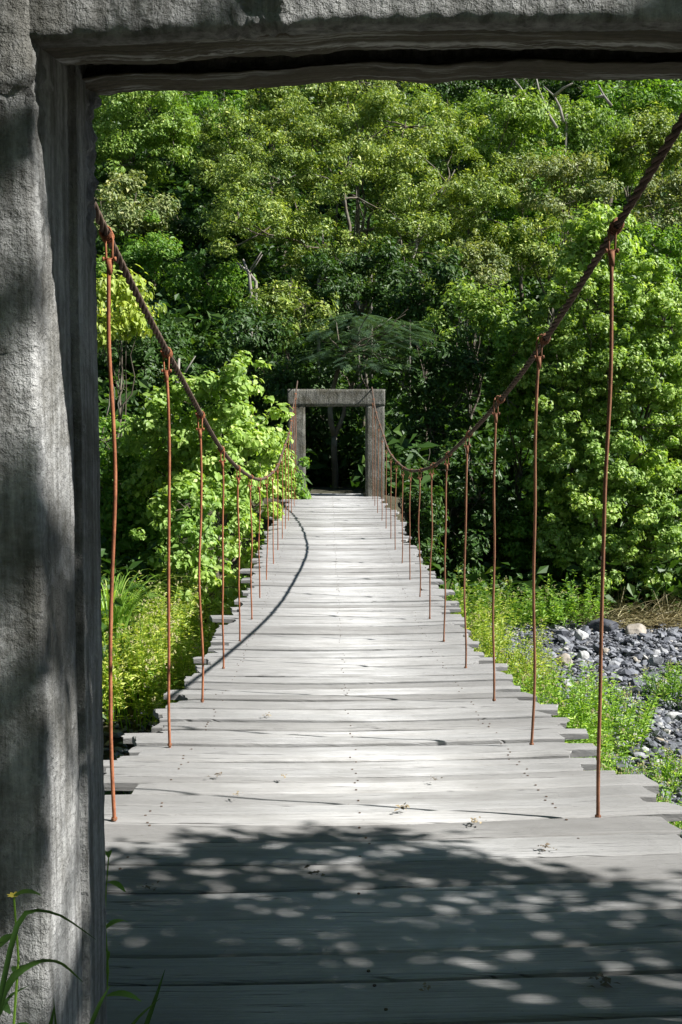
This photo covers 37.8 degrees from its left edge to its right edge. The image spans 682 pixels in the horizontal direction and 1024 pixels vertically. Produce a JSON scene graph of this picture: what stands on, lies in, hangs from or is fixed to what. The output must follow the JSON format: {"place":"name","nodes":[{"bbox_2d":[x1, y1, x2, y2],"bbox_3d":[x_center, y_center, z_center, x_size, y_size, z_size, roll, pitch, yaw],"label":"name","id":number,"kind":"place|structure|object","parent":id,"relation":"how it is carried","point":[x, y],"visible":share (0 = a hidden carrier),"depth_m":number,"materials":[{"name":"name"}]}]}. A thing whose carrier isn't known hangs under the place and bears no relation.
{"place":"outdoors","nodes":[
{"label":"outdoors","id":0,"kind":"place"},
{"bbox_2d":[99,78,681,797],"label":"ground","id":1,"kind":"structure","parent":0,"point":[401,508],"depth_m":24.72,"materials":[{"name":"soil"}]},
{"bbox_2d":[4,1003,10,1013],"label":"weed","id":2,"kind":"object","parent":1,"relation":"on","point":[7,1008],"visible":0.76,"depth_m":1.52,"materials":[{"name":"green plant"}]},
{"bbox_2d":[0,889,40,1023],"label":"weed","id":3,"kind":"object","parent":1,"relation":"on","point":[5,938],"visible":0.85,"depth_m":1.49,"materials":[{"name":"green plant"}]},
{"bbox_2d":[0,909,94,1023],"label":"grass tuft","id":4,"kind":"object","parent":1,"relation":"on","point":[5,985],"visible":0.98,"depth_m":1.46,"materials":[{"name":"green plant"}]},
{"bbox_2d":[53,970,164,1023],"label":"grass tuft","id":5,"kind":"object","parent":1,"relation":"on","point":[148,1017],"visible":0.99,"depth_m":1.70,"materials":[{"name":"green plant"}]},
{"bbox_2d":[105,850,140,1001],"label":"weed","id":6,"kind":"object","parent":1,"relation":"on","point":[123,993],"visible":0.58,"depth_m":2.38,"materials":[{"name":"green plant"}]},
{"bbox_2d":[96,264,166,483],"bbox_3d":[-5.470,-2.249,23.535,2.275,7.202,1.743,-3,5,-41],"label":"leafy bush","id":7,"kind":"object","parent":1,"relation":"on","point":[132,322],"visible":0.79,"depth_m":23.37,"materials":[{"name":"green plant"}]},
{"bbox_2d":[99,393,166,531],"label":"leafy bush","id":8,"kind":"object","parent":1,"relation":"on","point":[133,508],"visible":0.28,"depth_m":20.41,"materials":[{"name":"green plant"}]},
{"bbox_2d":[94,169,183,240],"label":"broadleaf tree","id":9,"kind":"object","parent":1,"relation":"on","point":[126,185],"visible":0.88,"depth_m":40.43,"materials":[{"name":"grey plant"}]},
{"bbox_2d":[96,210,185,298],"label":"broadleaf tree","id":10,"kind":"object","parent":1,"relation":"on","point":[161,248],"visible":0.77,"depth_m":37.80,"materials":[{"name":"green plant"}]},
{"bbox_2d":[100,490,189,576],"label":"leafy bush","id":11,"kind":"object","parent":1,"relation":"on","point":[124,528],"visible":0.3,"depth_m":20.03,"materials":[{"name":"green plant"}]},
{"bbox_2d":[97,305,193,401],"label":"broadleaf tree","id":12,"kind":"object","parent":1,"relation":"on","point":[138,357],"visible":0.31,"depth_m":31.83,"materials":[{"name":"green plant"}]},
{"bbox_2d":[101,569,192,643],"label":"grass clump","id":13,"kind":"object","parent":1,"relation":"on","point":[125,607],"visible":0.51,"depth_m":14.71,"materials":[{"name":"green plant"}]},
{"bbox_2d":[115,659,178,794],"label":"weedy shrub","id":14,"kind":"object","parent":1,"relation":"on","point":[148,661],"visible":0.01,"depth_m":13.11,"materials":[{"name":"green plant"}]},
{"bbox_2d":[92,91,202,195],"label":"broadleaf tree","id":15,"kind":"object","parent":1,"relation":"on","point":[157,130],"visible":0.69,"depth_m":48.06,"materials":[{"name":"green plant"}]},
{"bbox_2d":[101,599,205,732],"bbox_3d":[-2.764,2.416,13.660,2.668,2.333,2.524,0,3,-1],"label":"weedy shrub","id":16,"kind":"object","parent":1,"relation":"on","point":[140,653],"visible":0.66,"depth_m":13.47,"materials":[{"name":"green plant"}]},
{"bbox_2d":[100,91,211,116],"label":"broadleaf tree","id":17,"kind":"object","parent":1,"relation":"on","point":[148,108],"depth_m":60.66,"materials":[{"name":"green plant"}]},
{"bbox_2d":[101,566,227,674],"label":"weedy shrub","id":18,"kind":"object","parent":1,"relation":"on","point":[208,628],"visible":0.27,"depth_m":15.96,"materials":[{"name":"green plant"}]},
{"bbox_2d":[167,356,195,447],"bbox_3d":[-4.115,-2.190,25.808,0.813,3.661,0.160,1,4,11],"label":"thin trunk","id":19,"kind":"object","parent":1,"relation":"on","point":[178,363],"visible":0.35,"depth_m":25.73,"materials":[{"name":"brown wood"}]},
{"bbox_2d":[136,553,243,639],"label":"weedy shrub","id":20,"kind":"object","parent":1,"relation":"on","point":[195,594],"visible":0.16,"depth_m":18.41,"materials":[{"name":"green plant"}]},
{"bbox_2d":[124,201,259,262],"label":"broadleaf tree","id":21,"kind":"object","parent":1,"relation":"on","point":[183,224],"visible":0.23,"depth_m":42.35,"materials":[{"name":"green plant"}]},
{"bbox_2d":[145,89,253,170],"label":"broadleaf tree","id":22,"kind":"object","parent":1,"relation":"on","point":[203,103],"visible":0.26,"depth_m":51.02,"materials":[{"name":"green plant"}]},
{"bbox_2d":[112,350,294,623],"bbox_3d":[-2.746,-0.351,20.099,3.644,5.648,3.454,0,3,-1],"label":"leafy bush","id":23,"kind":"object","parent":1,"relation":"on","point":[233,386],"visible":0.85,"depth_m":19.25,"materials":[{"name":"green plant"}]},
{"bbox_2d":[159,253,259,326],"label":"broadleaf tree","id":24,"kind":"object","parent":1,"relation":"on","point":[226,287],"visible":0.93,"depth_m":36.92,"materials":[{"name":"green plant"}]},
{"bbox_2d":[129,459,296,637],"bbox_3d":[-1.759,0.641,19.537,2.531,3.575,6.185,1,4,16],"label":"leafy bush","id":25,"kind":"object","parent":1,"relation":"on","point":[181,558],"visible":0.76,"depth_m":17.62,"materials":[{"name":"green plant"}]},
{"bbox_2d":[188,99,275,217],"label":"broadleaf tree","id":26,"kind":"object","parent":1,"relation":"on","point":[205,173],"visible":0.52,"depth_m":45.13,"materials":[{"name":"green plant"}]},
{"bbox_2d":[236,251,261,367],"bbox_3d":[-3.342,-7.136,36.586,0.977,4.740,0.229,1,4,10],"label":"thin trunk","id":27,"kind":"object","parent":1,"relation":"on","point":[252,277],"visible":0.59,"depth_m":36.46,"materials":[{"name":"grey wood"}]},
{"bbox_2d":[182,292,321,427],"bbox_3d":[-2.642,-3.759,30.663,4.345,6.084,2.923,0,3,-1],"label":"broadleaf tree","id":28,"kind":"object","parent":1,"relation":"on","point":[257,342],"visible":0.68,"depth_m":30.29,"materials":[{"name":"green plant"}]},
{"bbox_2d":[242,254,262,368],"bbox_3d":[-3.173,-6.924,36.067,0.778,4.692,0.163,1,4,14],"label":"thin trunk","id":29,"kind":"object","parent":1,"relation":"on","point":[249,278],"visible":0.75,"depth_m":35.97,"materials":[{"name":"grey wood"}]},
{"bbox_2d":[237,86,306,219],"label":"broadleaf tree","id":30,"kind":"object","parent":1,"relation":"on","point":[276,93],"visible":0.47,"depth_m":48.58,"materials":[{"name":"green plant"}]},
{"bbox_2d":[215,81,350,169],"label":"broadleaf tree","id":31,"kind":"object","parent":1,"relation":"on","point":[252,91],"visible":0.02,"depth_m":58.82,"materials":[{"name":"green plant"}]},
{"bbox_2d":[231,277,339,426],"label":"broadleaf tree","id":32,"kind":"object","parent":1,"relation":"on","point":[278,296],"visible":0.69,"depth_m":33.10,"materials":[{"name":"green plant"}]},
{"bbox_2d":[275,454,311,507],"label":"leafy bush","id":33,"kind":"object","parent":1,"relation":"on","point":[299,482],"visible":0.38,"depth_m":24.23,"materials":[{"name":"green plant"}]},
{"bbox_2d":[317,230,335,378],"bbox_3d":[-0.553,-7.290,38.567,0.772,7.151,0.154,1,4,11],"label":"thin trunk","id":34,"kind":"object","parent":1,"relation":"on","point":[318,341],"visible":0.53,"depth_m":38.57,"materials":[{"name":"brown wood"}]},
{"bbox_2d":[287,389,384,498],"bbox_3d":[-0.124,-1.333,25.367,2.456,3.568,0.543,0,3,-1],"label":"concrete portal","id":35,"kind":"object","parent":1,"relation":"on","point":[334,398],"visible":0.7,"depth_m":25.06,"materials":[{"name":"grey concrete"}]},
{"bbox_2d":[0,0,681,1023],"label":"concrete portal","id":36,"kind":"object","parent":1,"relation":"on","point":[64,64],"visible":1,"depth_m":1.79,"materials":[{"name":"grey concrete"}]},
{"bbox_2d":[271,340,419,484],"bbox_3d":[-0.005,-2.583,33.083,5.443,6.159,3.382,1,4,9],"label":"broadleaf tree","id":37,"kind":"object","parent":1,"relation":"on","point":[313,421],"visible":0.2,"depth_m":32.71,"materials":[{"name":"green plant"}]},
{"bbox_2d":[285,80,425,237],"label":"broadleaf tree","id":38,"kind":"object","parent":1,"relation":"on","point":[320,91],"visible":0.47,"depth_m":50.38,"materials":[{"name":"green plant"}]},
{"bbox_2d":[185,81,526,377],"bbox_3d":[0.729,-11.334,39.504,13.760,12.716,8.880,0,3,-1],"label":"domed tree","id":39,"kind":"object","parent":1,"relation":"on","point":[409,160],"visible":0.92,"depth_m":39.06,"materials":[{"name":"green plant"}]},
{"bbox_2d":[352,243,370,387],"bbox_3d":[0.808,-7.011,38.112,0.744,6.492,0.148,1,4,14],"label":"thin trunk","id":40,"kind":"object","parent":1,"relation":"on","point":[358,304],"visible":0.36,"depth_m":38.07,"materials":[{"name":"brown wood"}]},
{"bbox_2d":[294,234,438,438],"bbox_3d":[0.876,-5.718,34.743,4.880,7.936,3.055,-1,4,-16],"label":"broadleaf tree","id":41,"kind":"object","parent":1,"relation":"on","point":[353,269],"visible":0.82,"depth_m":34.24,"materials":[{"name":"green plant"}]},
{"bbox_2d":[290,307,447,488],"bbox_3d":[0.708,-3.205,29.805,4.317,6.046,4.001,2,4,28],"label":"feathery tree","id":42,"kind":"object","parent":1,"relation":"on","point":[362,350],"visible":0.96,"depth_m":29.77,"materials":[{"name":"green plant"}]},
{"bbox_2d":[367,258,374,381],"bbox_3d":[1.297,-7.037,38.117,0.744,5.725,0.148,1,4,14],"label":"thin trunk","id":43,"kind":"object","parent":1,"relation":"on","point":[371,307],"visible":0.16,"depth_m":38.14,"materials":[{"name":"brown wood"}]},
{"bbox_2d":[92,80,681,794],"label":"undergrowth","id":44,"kind":"object","parent":1,"relation":"on","point":[208,328],"visible":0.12,"depth_m":36.05,"materials":[{"name":"green plant"}]},
{"bbox_2d":[94,112,681,1023],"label":"suspension bridge","id":45,"kind":"structure","parent":1,"relation":"on","point":[360,670],"depth_m":4.04,"materials":[{"name":"grey wood"}]},
{"bbox_2d":[304,865,324,875],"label":"dry leaf","id":46,"kind":"object","parent":45,"relation":"on","point":[317,871],"visible":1,"depth_m":3.46,"materials":[{"name":"plant"}]},
{"bbox_2d":[394,803,409,810],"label":"dry leaf","id":47,"kind":"object","parent":45,"relation":"on","point":[404,805],"visible":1,"depth_m":4.22,"materials":[{"name":"beige plant"}]},
{"bbox_2d":[419,982,431,990],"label":"dry leaf","id":48,"kind":"object","parent":45,"relation":"on","point":[425,985],"visible":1,"depth_m":2.64,"materials":[{"name":"plant"}]},
{"bbox_2d":[470,816,481,823],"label":"dry leaf","id":49,"kind":"object","parent":45,"relation":"on","point":[472,819],"visible":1,"depth_m":4.04,"materials":[{"name":"beige plant"}]},
{"bbox_2d":[587,972,621,987],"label":"dry leaf","id":50,"kind":"object","parent":45,"relation":"on","point":[606,979],"visible":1,"depth_m":2.66,"materials":[{"name":"plant"}]},
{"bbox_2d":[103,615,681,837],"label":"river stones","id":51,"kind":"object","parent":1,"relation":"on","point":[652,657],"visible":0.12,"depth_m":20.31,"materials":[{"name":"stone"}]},
{"bbox_2d":[334,80,486,206],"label":"broadleaf tree","id":52,"kind":"object","parent":1,"relation":"on","point":[445,89],"visible":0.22,"depth_m":55.89,"materials":[{"name":"green plant"}]},
{"bbox_2d":[407,224,427,419],"bbox_3d":[2.976,-6.821,38.148,0.860,8.328,0.166,1,4,10],"label":"thin trunk","id":53,"kind":"object","parent":1,"relation":"on","point":[416,246],"visible":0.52,"depth_m":37.99,"materials":[{"name":"brown wood"}]},
{"bbox_2d":[397,485,449,563],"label":"leafy bush","id":54,"kind":"object","parent":1,"relation":"on","point":[425,521],"visible":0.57,"depth_m":25.35,"materials":[{"name":"green plant"}]},
{"bbox_2d":[384,241,474,449],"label":"broadleaf tree","id":55,"kind":"object","parent":1,"relation":"on","point":[444,273],"visible":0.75,"depth_m":32.99,"materials":[{"name":"green plant"}]},
{"bbox_2d":[345,321,514,461],"bbox_3d":[2.826,-2.824,29.565,4.630,5.547,3.276,2,4,26],"label":"broadleaf tree","id":56,"kind":"object","parent":1,"relation":"on","point":[440,361],"visible":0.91,"depth_m":29.14,"materials":[{"name":"green plant"}]},
{"bbox_2d":[401,438,515,578],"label":"broadleaf tree","id":57,"kind":"object","parent":1,"relation":"on","point":[479,518],"visible":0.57,"depth_m":27.44,"materials":[{"name":"green plant"}]},
{"bbox_2d":[431,228,514,428],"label":"broadleaf tree","id":58,"kind":"object","parent":1,"relation":"on","point":[481,277],"visible":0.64,"depth_m":35.43,"materials":[{"name":"green plant"}]},
{"bbox_2d":[418,274,531,488],"bbox_3d":[4.146,-3.946,30.757,3.398,6.822,2.506,0,3,-1],"label":"broadleaf tree","id":59,"kind":"object","parent":1,"relation":"on","point":[480,314],"visible":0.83,"depth_m":30.46,"materials":[{"name":"green plant"}]},
{"bbox_2d":[394,83,565,291],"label":"broadleaf tree","id":60,"kind":"object","parent":1,"relation":"on","point":[524,118],"visible":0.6,"depth_m":44.41,"materials":[{"name":"green plant"}]},
{"bbox_2d":[438,570,549,633],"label":"weedy shrub","id":61,"kind":"object","parent":1,"relation":"on","point":[497,609],"visible":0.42,"depth_m":24.92,"materials":[{"name":"green plant"}]},
{"bbox_2d":[443,565,567,699],"bbox_3d":[3.113,2.345,20.203,2.249,2.097,5.007,-1,4,-9],"label":"weedy shrub","id":62,"kind":"object","parent":1,"relation":"on","point":[499,636],"visible":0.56,"depth_m":19.61,"materials":[{"name":"green plant"}]},
{"bbox_2d":[479,316,558,515],"bbox_3d":[5.239,-1.315,29.026,2.458,8.459,2.981,0,3,-1],"label":"vine bush","id":63,"kind":"object","parent":1,"relation":"on","point":[509,410],"visible":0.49,"depth_m":28.53,"materials":[{"name":"green plant"}]},
{"bbox_2d":[454,78,584,151],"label":"broadleaf tree","id":64,"kind":"object","parent":1,"relation":"on","point":[491,84],"visible":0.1,"depth_m":59.70,"materials":[{"name":"green plant"}]},
{"bbox_2d":[469,144,585,303],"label":"broadleaf tree","id":65,"kind":"object","parent":1,"relation":"on","point":[508,211],"visible":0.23,"depth_m":44.31,"materials":[{"name":"green plant"}]},
{"bbox_2d":[486,468,591,579],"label":"vine bush","id":66,"kind":"object","parent":1,"relation":"on","point":[517,538],"visible":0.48,"depth_m":27.91,"materials":[{"name":"green plant"}]},
{"bbox_2d":[500,212,590,364],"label":"broadleaf tree","id":67,"kind":"object","parent":1,"relation":"on","point":[533,255],"visible":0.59,"depth_m":39.04,"materials":[{"name":"green plant"}]},
{"bbox_2d":[541,651,556,655],"bbox_3d":[4.610,3.175,22.064,0.383,0.182,0.314,-1,4,-9],"label":"boulder","id":68,"kind":"object","parent":1,"relation":"on","point":[552,652],"visible":0.27,"depth_m":21.97,"materials":[{"name":"stone"}]},
{"bbox_2d":[492,79,612,290],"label":"bare tree","id":69,"kind":"object","parent":1,"relation":"on","point":[609,103],"visible":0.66,"depth_m":44.03,"materials":[{"name":"grey wood"}]},
{"bbox_2d":[490,139,623,308],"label":"broadleaf tree","id":70,"kind":"object","parent":1,"relation":"on","point":[568,169],"visible":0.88,"depth_m":40.86,"materials":[{"name":"green plant"}]},
{"bbox_2d":[509,569,611,629],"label":"weedy shrub","id":71,"kind":"object","parent":1,"relation":"on","point":[558,614],"visible":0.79,"depth_m":25.31,"materials":[{"name":"green plant"}]},
{"bbox_2d":[552,653,572,668],"bbox_3d":[4.586,3.126,20.605,0.409,0.448,0.375,0,3,-1],"label":"boulder","id":72,"kind":"object","parent":1,"relation":"on","point":[566,658],"visible":0.45,"depth_m":20.47,"materials":[{"name":"beige stone"}]},
{"bbox_2d":[493,91,633,246],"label":"broadleaf tree","id":73,"kind":"object","parent":1,"relation":"on","point":[578,139],"visible":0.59,"depth_m":46.37,"materials":[{"name":"green plant"}]},
{"bbox_2d":[498,265,663,563],"bbox_3d":[6.632,-1.987,27.803,4.324,9.878,3.840,0,3,-1],"label":"vine bush","id":74,"kind":"object","parent":1,"relation":"on","point":[566,342],"visible":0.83,"depth_m":27.21,"materials":[{"name":"green plant"}]},
{"bbox_2d":[574,629,588,640],"bbox_3d":[5.708,2.959,23.696,0.305,0.329,0.298,-3,5,-42],"label":"boulder","id":75,"kind":"object","parent":1,"relation":"on","point":[581,635],"visible":0.79,"depth_m":23.61,"materials":[{"name":"grey stone"}]},
{"bbox_2d":[577,651,588,659],"bbox_3d":[5.177,3.137,21.361,0.239,0.318,0.240,-2,4,-29],"label":"boulder","id":76,"kind":"object","parent":1,"relation":"on","point":[582,655],"visible":0.57,"depth_m":21.28,"materials":[{"name":"grey stone"}]},
{"bbox_2d":[506,650,666,770],"bbox_3d":[3.658,2.962,15.018,2.898,1.356,3.644,0,3,-1],"label":"weedy shrub","id":77,"kind":"object","parent":1,"relation":"on","point":[583,716],"visible":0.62,"depth_m":15.18,"materials":[{"name":"green plant"}]},
{"bbox_2d":[497,78,681,205],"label":"broadleaf tree","id":78,"kind":"object","parent":1,"relation":"on","point":[511,84],"visible":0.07,"depth_m":56.35,"materials":[{"name":"green plant"}]},
{"bbox_2d":[540,198,646,525],"bbox_3d":[7.302,-2.940,28.687,3.003,11.754,2.419,0,3,-1],"label":"broadleaf tree","id":79,"kind":"object","parent":1,"relation":"on","point":[578,254],"visible":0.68,"depth_m":28.20,"materials":[{"name":"green plant"}]},
{"bbox_2d":[523,419,681,595],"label":"vine bush","id":80,"kind":"object","parent":1,"relation":"on","point":[581,546],"visible":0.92,"depth_m":26.66,"materials":[{"name":"green plant"}]},
{"bbox_2d":[586,618,618,633],"bbox_3d":[6.418,2.829,24.396,0.645,0.476,0.675,2,4,34],"label":"boulder","id":81,"kind":"object","parent":1,"relation":"on","point":[595,623],"visible":0.69,"depth_m":24.16,"materials":[{"name":"stone"}]},
{"bbox_2d":[571,114,643,232],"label":"broadleaf tree","id":82,"kind":"object","parent":1,"relation":"on","point":[614,160],"visible":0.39,"depth_m":49.68,"materials":[{"name":"green plant"}]},
{"bbox_2d":[561,578,681,631],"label":"dry brush","id":83,"kind":"object","parent":1,"relation":"on","point":[650,618],"visible":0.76,"depth_m":25.17,"materials":[{"name":"brown plant"}]},
{"bbox_2d":[578,79,681,235],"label":"broadleaf tree","id":84,"kind":"object","parent":1,"relation":"on","point":[643,99],"visible":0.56,"depth_m":51.89,"materials":[{"name":"green plant"}]},
{"bbox_2d":[584,743,681,828],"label":"weedy shrub","id":85,"kind":"object","parent":1,"relation":"on","point":[667,799],"visible":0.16,"depth_m":12.46,"materials":[{"name":"green plant"}]},
{"bbox_2d":[624,623,646,634],"bbox_3d":[7.130,2.909,24.067,0.619,0.408,0.549,0,3,-1],"label":"boulder","id":86,"kind":"object","parent":1,"relation":"on","point":[636,628],"visible":0.62,"depth_m":23.92,"materials":[{"name":"beige stone"}]},
{"bbox_2d":[594,253,681,547],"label":"vine bush","id":87,"kind":"object","parent":1,"relation":"on","point":[665,353],"visible":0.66,"depth_m":27.65,"materials":[{"name":"green plant"}]},
{"bbox_2d":[638,746,648,752],"bbox_3d":[4.460,3.566,14.735,0.197,0.203,0.167,2,4,25],"label":"boulder","id":88,"kind":"object","parent":1,"relation":"on","point":[642,748],"visible":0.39,"depth_m":14.66,"materials":[{"name":"grey stone"}]},
{"bbox_2d":[609,99,681,251],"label":"broadleaf tree","id":89,"kind":"object","parent":1,"relation":"on","point":[653,132],"visible":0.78,"depth_m":48.34,"materials":[{"name":"green plant"}]},
{"bbox_2d":[617,219,681,411],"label":"broadleaf tree","id":90,"kind":"object","parent":1,"relation":"on","point":[667,243],"visible":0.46,"depth_m":37.27,"materials":[{"name":"green plant"}]},
{"bbox_2d":[620,163,681,316],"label":"broadleaf tree","id":91,"kind":"object","parent":1,"relation":"on","point":[650,194],"visible":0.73,"depth_m":42.68,"materials":[{"name":"green plant"}]},
{"bbox_2d":[634,659,681,709],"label":"weedy shrub","id":92,"kind":"object","parent":1,"relation":"on","point":[667,690],"visible":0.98,"depth_m":17.80,"materials":[{"name":"green plant"}]},
{"bbox_2d":[634,746,681,792],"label":"weedy shrub","id":93,"kind":"object","parent":1,"relation":"on","point":[665,771],"visible":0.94,"depth_m":13.56,"materials":[{"name":"green plant"}]},
{"bbox_2d":[653,719,664,725],"bbox_3d":[5.194,3.446,16.231,0.201,0.140,0.208,0,3,-1],"label":"boulder","id":94,"kind":"object","parent":1,"relation":"on","point":[659,720],"visible":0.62,"depth_m":16.20,"materials":[{"name":"stone"}]},
{"bbox_2d":[656,385,681,468],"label":"vine bush","id":95,"kind":"object","parent":1,"relation":"on","point":[675,454],"visible":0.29,"depth_m":28.34,"materials":[{"name":"green plant"}]},
{"bbox_2d":[666,712,681,720],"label":"boulder","id":96,"kind":"object","parent":1,"relation":"on","point":[672,715],"visible":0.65,"depth_m":16.73,"materials":[{"name":"grey stone"}]}
]}

